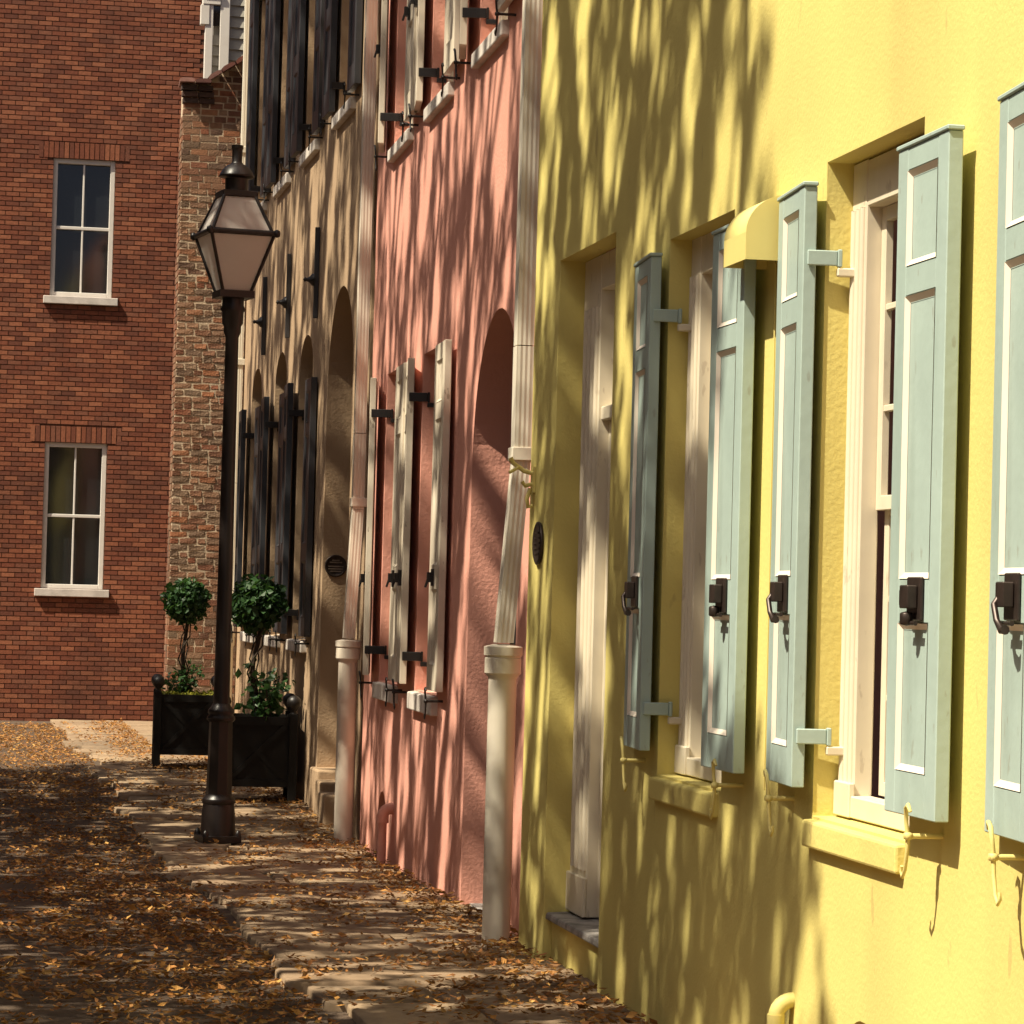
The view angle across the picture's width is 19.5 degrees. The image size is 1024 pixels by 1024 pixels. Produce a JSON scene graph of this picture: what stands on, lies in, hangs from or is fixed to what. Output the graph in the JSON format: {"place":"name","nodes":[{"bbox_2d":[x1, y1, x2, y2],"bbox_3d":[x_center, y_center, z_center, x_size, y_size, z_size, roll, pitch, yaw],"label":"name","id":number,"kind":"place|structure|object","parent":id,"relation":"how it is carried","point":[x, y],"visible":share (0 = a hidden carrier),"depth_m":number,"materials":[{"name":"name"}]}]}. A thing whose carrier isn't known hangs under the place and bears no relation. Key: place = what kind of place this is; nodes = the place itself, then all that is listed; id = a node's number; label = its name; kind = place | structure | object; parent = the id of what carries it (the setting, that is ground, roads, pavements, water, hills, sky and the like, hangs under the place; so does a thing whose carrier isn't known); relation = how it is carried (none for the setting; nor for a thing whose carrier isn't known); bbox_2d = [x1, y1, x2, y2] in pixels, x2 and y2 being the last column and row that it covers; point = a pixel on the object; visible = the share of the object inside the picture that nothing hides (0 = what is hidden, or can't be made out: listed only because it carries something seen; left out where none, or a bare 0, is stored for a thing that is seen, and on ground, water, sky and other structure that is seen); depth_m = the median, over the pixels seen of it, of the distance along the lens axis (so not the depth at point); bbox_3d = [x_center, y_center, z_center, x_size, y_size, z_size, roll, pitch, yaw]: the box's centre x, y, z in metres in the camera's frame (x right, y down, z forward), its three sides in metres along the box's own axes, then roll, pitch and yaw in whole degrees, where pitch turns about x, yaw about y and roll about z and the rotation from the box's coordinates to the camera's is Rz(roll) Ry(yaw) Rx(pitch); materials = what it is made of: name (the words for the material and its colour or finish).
{"place":"outdoors","nodes":[
{"label":"outdoors","id":0,"kind":"place"},
{"bbox_2d":[0,720,356,1023],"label":"street","id":1,"kind":"structure","parent":0,"point":[68,1014],"depth_m":14.91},
{"bbox_2d":[0,718,657,1023],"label":"fallen leaves","id":2,"kind":"object","parent":1,"relation":"on","point":[472,956],"visible":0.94,"depth_m":15.29,"materials":[{"name":"plant"}]},
{"bbox_2d":[200,0,244,77],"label":"wooden house","id":3,"kind":"structure","parent":0,"point":[222,21],"depth_m":34.08,"materials":[{"name":"white paint"}]},
{"bbox_2d":[50,719,649,1023],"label":"sidewalk","id":4,"kind":"structure","parent":0,"point":[388,1011],"depth_m":15.84,"materials":[{"name":"stone"}]},
{"bbox_2d":[151,674,213,767],"bbox_3d":[-3.169,2.036,28.982,0.704,0.890,0.704,2,-2,-8],"label":"planter","id":5,"kind":"object","parent":4,"relation":"on","point":[180,725],"visible":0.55,"depth_m":28.67,"materials":[{"name":"black paint"}]},
{"bbox_2d":[162,657,204,694],"bbox_3d":[-3.216,1.652,28.952,0.469,0.489,0.415,2,-2,-1],"label":"shrub","id":6,"kind":"object","parent":5,"relation":"in","point":[181,687],"visible":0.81,"depth_m":28.91,"materials":[{"name":"green plant"}]},
{"bbox_2d":[159,575,212,692],"bbox_3d":[-3.187,1.250,29.001,0.516,1.269,0.505,2,-2,-11],"label":"topiary tree","id":7,"kind":"object","parent":5,"relation":"in","point":[186,603],"visible":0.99,"depth_m":28.92,"materials":[{"name":"green plant"}]},
{"bbox_2d":[162,689,213,694],"bbox_3d":[-3.159,1.778,28.988,0.599,0.122,0.601,2,-2,-11],"label":"ground cover","id":8,"kind":"object","parent":5,"relation":"on","point":[210,692],"visible":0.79,"depth_m":28.82,"materials":[{"name":"green plant"}]},
{"bbox_2d":[190,145,279,843],"bbox_3d":[-2.032,-0.139,21.246,0.540,4.980,0.538,2,-2,-20],"label":"street lamp","id":9,"kind":"object","parent":4,"relation":"on","point":[234,236],"visible":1,"depth_m":21.17,"materials":[{"name":"metal"}]},
{"bbox_2d":[230,693,300,802],"bbox_3d":[-2.144,1.966,24.902,0.704,0.890,0.704,2,-2,-8],"label":"planter","id":10,"kind":"object","parent":4,"relation":"on","point":[264,751],"visible":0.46,"depth_m":24.61,"materials":[{"name":"black paint"}]},
{"bbox_2d":[231,573,289,715],"bbox_3d":[-2.141,1.163,24.922,0.556,1.306,0.531,2,-2,-11],"label":"topiary tree","id":11,"kind":"object","parent":10,"relation":"on","point":[267,606],"visible":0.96,"depth_m":24.83,"materials":[{"name":"green plant"}]},
{"bbox_2d":[234,657,295,718],"bbox_3d":[-2.063,1.523,24.859,0.510,0.627,0.554,2,-2,-11],"label":"ivy plant","id":12,"kind":"object","parent":10,"relation":"in","point":[272,695],"visible":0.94,"depth_m":24.80,"materials":[{"name":"green plant"}]},
{"label":"ground","id":13,"kind":"structure","parent":0,"visible":0},
{"bbox_2d":[0,0,204,720],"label":"brick house","id":14,"kind":"structure","parent":13,"relation":"on","point":[90,102],"depth_m":38.73,"materials":[{"name":"red brick"}]},
{"bbox_2d":[34,442,108,597],"bbox_3d":[-5.696,0.100,38.651,0.960,2.000,0.170,2,-2,-11],"label":"window","id":15,"kind":"structure","parent":14,"relation":"in","point":[74,492],"depth_m":38.71,"materials":[{"name":"white paint"}]},
{"bbox_2d":[43,158,117,305],"bbox_3d":[-5.598,-3.647,38.758,0.960,1.900,0.170,2,-2,-11],"label":"window","id":16,"kind":"structure","parent":14,"relation":"in","point":[83,190],"depth_m":38.82,"materials":[{"name":"white paint"}]},
{"bbox_2d":[163,56,245,708],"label":"brick wall","id":17,"kind":"structure","parent":13,"relation":"on","point":[210,123],"depth_m":31.18,"materials":[{"name":"brick"}]},
{"bbox_2d":[231,0,381,842],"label":"rowhouse","id":18,"kind":"structure","parent":13,"relation":"on","point":[303,165],"depth_m":25.13,"materials":[{"name":"beige paint"}]},
{"bbox_2d":[230,0,249,706],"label":"drainpipe","id":19,"kind":"object","parent":18,"relation":"attached to","point":[241,362],"visible":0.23,"depth_m":30.74,"materials":[{"name":"beige metal"}]},
{"bbox_2d":[253,277,266,354],"bbox_3d":[-2.438,-1.897,28.755,0.107,0.760,0.107,0,-2,37],"label":"wall anchor","id":20,"kind":"object","parent":18,"relation":"attached to","point":[261,322],"depth_m":28.75,"materials":[{"name":"black paint"}]},
{"bbox_2d":[276,254,291,337],"bbox_3d":[-2.053,-1.944,26.744,0.107,0.760,0.107,0,-2,32],"label":"wall anchor","id":21,"kind":"object","parent":18,"relation":"attached to","point":[285,302],"depth_m":26.74,"materials":[{"name":"black paint"}]},
{"bbox_2d":[303,227,319,317],"bbox_3d":[-1.667,-1.992,24.732,0.107,0.760,0.107,0,-2,32],"label":"wall anchor","id":22,"kind":"object","parent":18,"relation":"attached to","point":[313,279],"depth_m":24.72,"materials":[{"name":"black paint"}]},
{"bbox_2d":[325,555,346,576],"bbox_3d":[-1.420,0.434,23.948,0.180,0.180,0.018,2,-2,-11],"label":"plaque","id":23,"kind":"object","parent":18,"relation":"attached to","point":[335,565],"visible":1,"depth_m":23.94,"materials":[{"name":"brown metal"}]},
{"bbox_2d":[358,0,897,934],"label":"rowhouse","id":24,"kind":"structure","parent":13,"relation":"on","point":[446,156],"depth_m":17.57,"materials":[{"name":"paint"}]},
{"bbox_2d":[333,0,377,843],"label":"drainpipe","id":25,"kind":"object","parent":24,"relation":"attached to","point":[347,654],"visible":0.94,"depth_m":21.42,"materials":[{"name":"metal"}]},
{"bbox_2d":[376,803,393,864],"bbox_3d":[-0.830,2.139,19.508,0.132,0.465,0.085,2,-2,-9],"label":"standpipe","id":26,"kind":"object","parent":24,"relation":"attached to","point":[386,810],"visible":0.93,"depth_m":19.48,"materials":[{"name":"metal"}]},
{"bbox_2d":[448,70,453,81],"bbox_3d":[-0.278,-3.652,18.315,0.072,2.175,0.944,2,-2,-9],"label":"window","id":27,"kind":"structure","parent":24,"relation":"in","point":[452,74],"depth_m":18.66,"materials":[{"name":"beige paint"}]},
{"bbox_2d":[499,8,507,21],"bbox_3d":[0.050,-3.699,16.363,0.072,2.175,0.944,2,-2,-9],"label":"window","id":28,"kind":"structure","parent":24,"relation":"in","point":[506,11],"depth_m":16.71,"materials":[{"name":"beige paint"}]},
{"bbox_2d":[481,0,542,946],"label":"drainpipe","id":29,"kind":"object","parent":24,"relation":"attached to","point":[502,671],"visible":0.84,"depth_m":14.14,"materials":[{"name":"beige metal"}]},
{"bbox_2d":[519,0,1023,1023],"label":"rowhouse","id":30,"kind":"structure","parent":13,"relation":"on","point":[679,864],"depth_m":9.71,"materials":[{"name":"yellow paint"}]},
{"bbox_2d":[508,457,535,508],"bbox_3d":[0.041,-0.138,13.925,0.129,0.243,0.059,2,-2,-11],"label":"hose hook","id":31,"kind":"object","parent":30,"relation":"attached to","point":[532,473],"visible":1,"depth_m":13.92,"materials":[{"name":"yellow paint"}]},
{"bbox_2d":[532,522,543,564],"bbox_3d":[0.120,0.145,13.768,0.018,0.200,0.200,2,-2,-11],"label":"plaque","id":32,"kind":"object","parent":30,"relation":"attached to","point":[538,543],"visible":1,"depth_m":13.74,"materials":[{"name":"brown metal"}]},
{"bbox_2d":[565,248,615,917],"bbox_3d":[0.490,0.320,12.936,0.222,2.933,1.140,2,-2,-11],"label":"door","id":33,"kind":"structure","parent":30,"relation":"in","point":[583,877],"depth_m":13.17,"materials":[{"name":"white paint"}]},
{"bbox_2d":[674,232,720,782],"bbox_3d":[0.775,-0.035,10.970,0.080,2.055,0.944,2,-2,-11],"label":"window","id":34,"kind":"structure","parent":30,"relation":"in","point":[688,749],"depth_m":11.30,"materials":[{"name":"white paint"}]},
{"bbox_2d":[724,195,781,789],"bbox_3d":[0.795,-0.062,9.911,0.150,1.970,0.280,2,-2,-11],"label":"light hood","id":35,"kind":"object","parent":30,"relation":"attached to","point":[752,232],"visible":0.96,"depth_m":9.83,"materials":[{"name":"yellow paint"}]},
{"bbox_2d":[767,992,794,1023],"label":"standpipe","id":36,"kind":"object","parent":30,"relation":"attached to","point":[781,1005],"visible":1,"depth_m":9.48,"materials":[{"name":"yellow metal"}]},
{"bbox_2d":[833,138,916,831],"bbox_3d":[1.190,-0.082,8.943,0.132,2.055,0.944,2,-2,-11],"label":"window","id":37,"kind":"structure","parent":30,"relation":"in","point":[874,213],"depth_m":9.26,"materials":[{"name":"white paint"}]}
]}

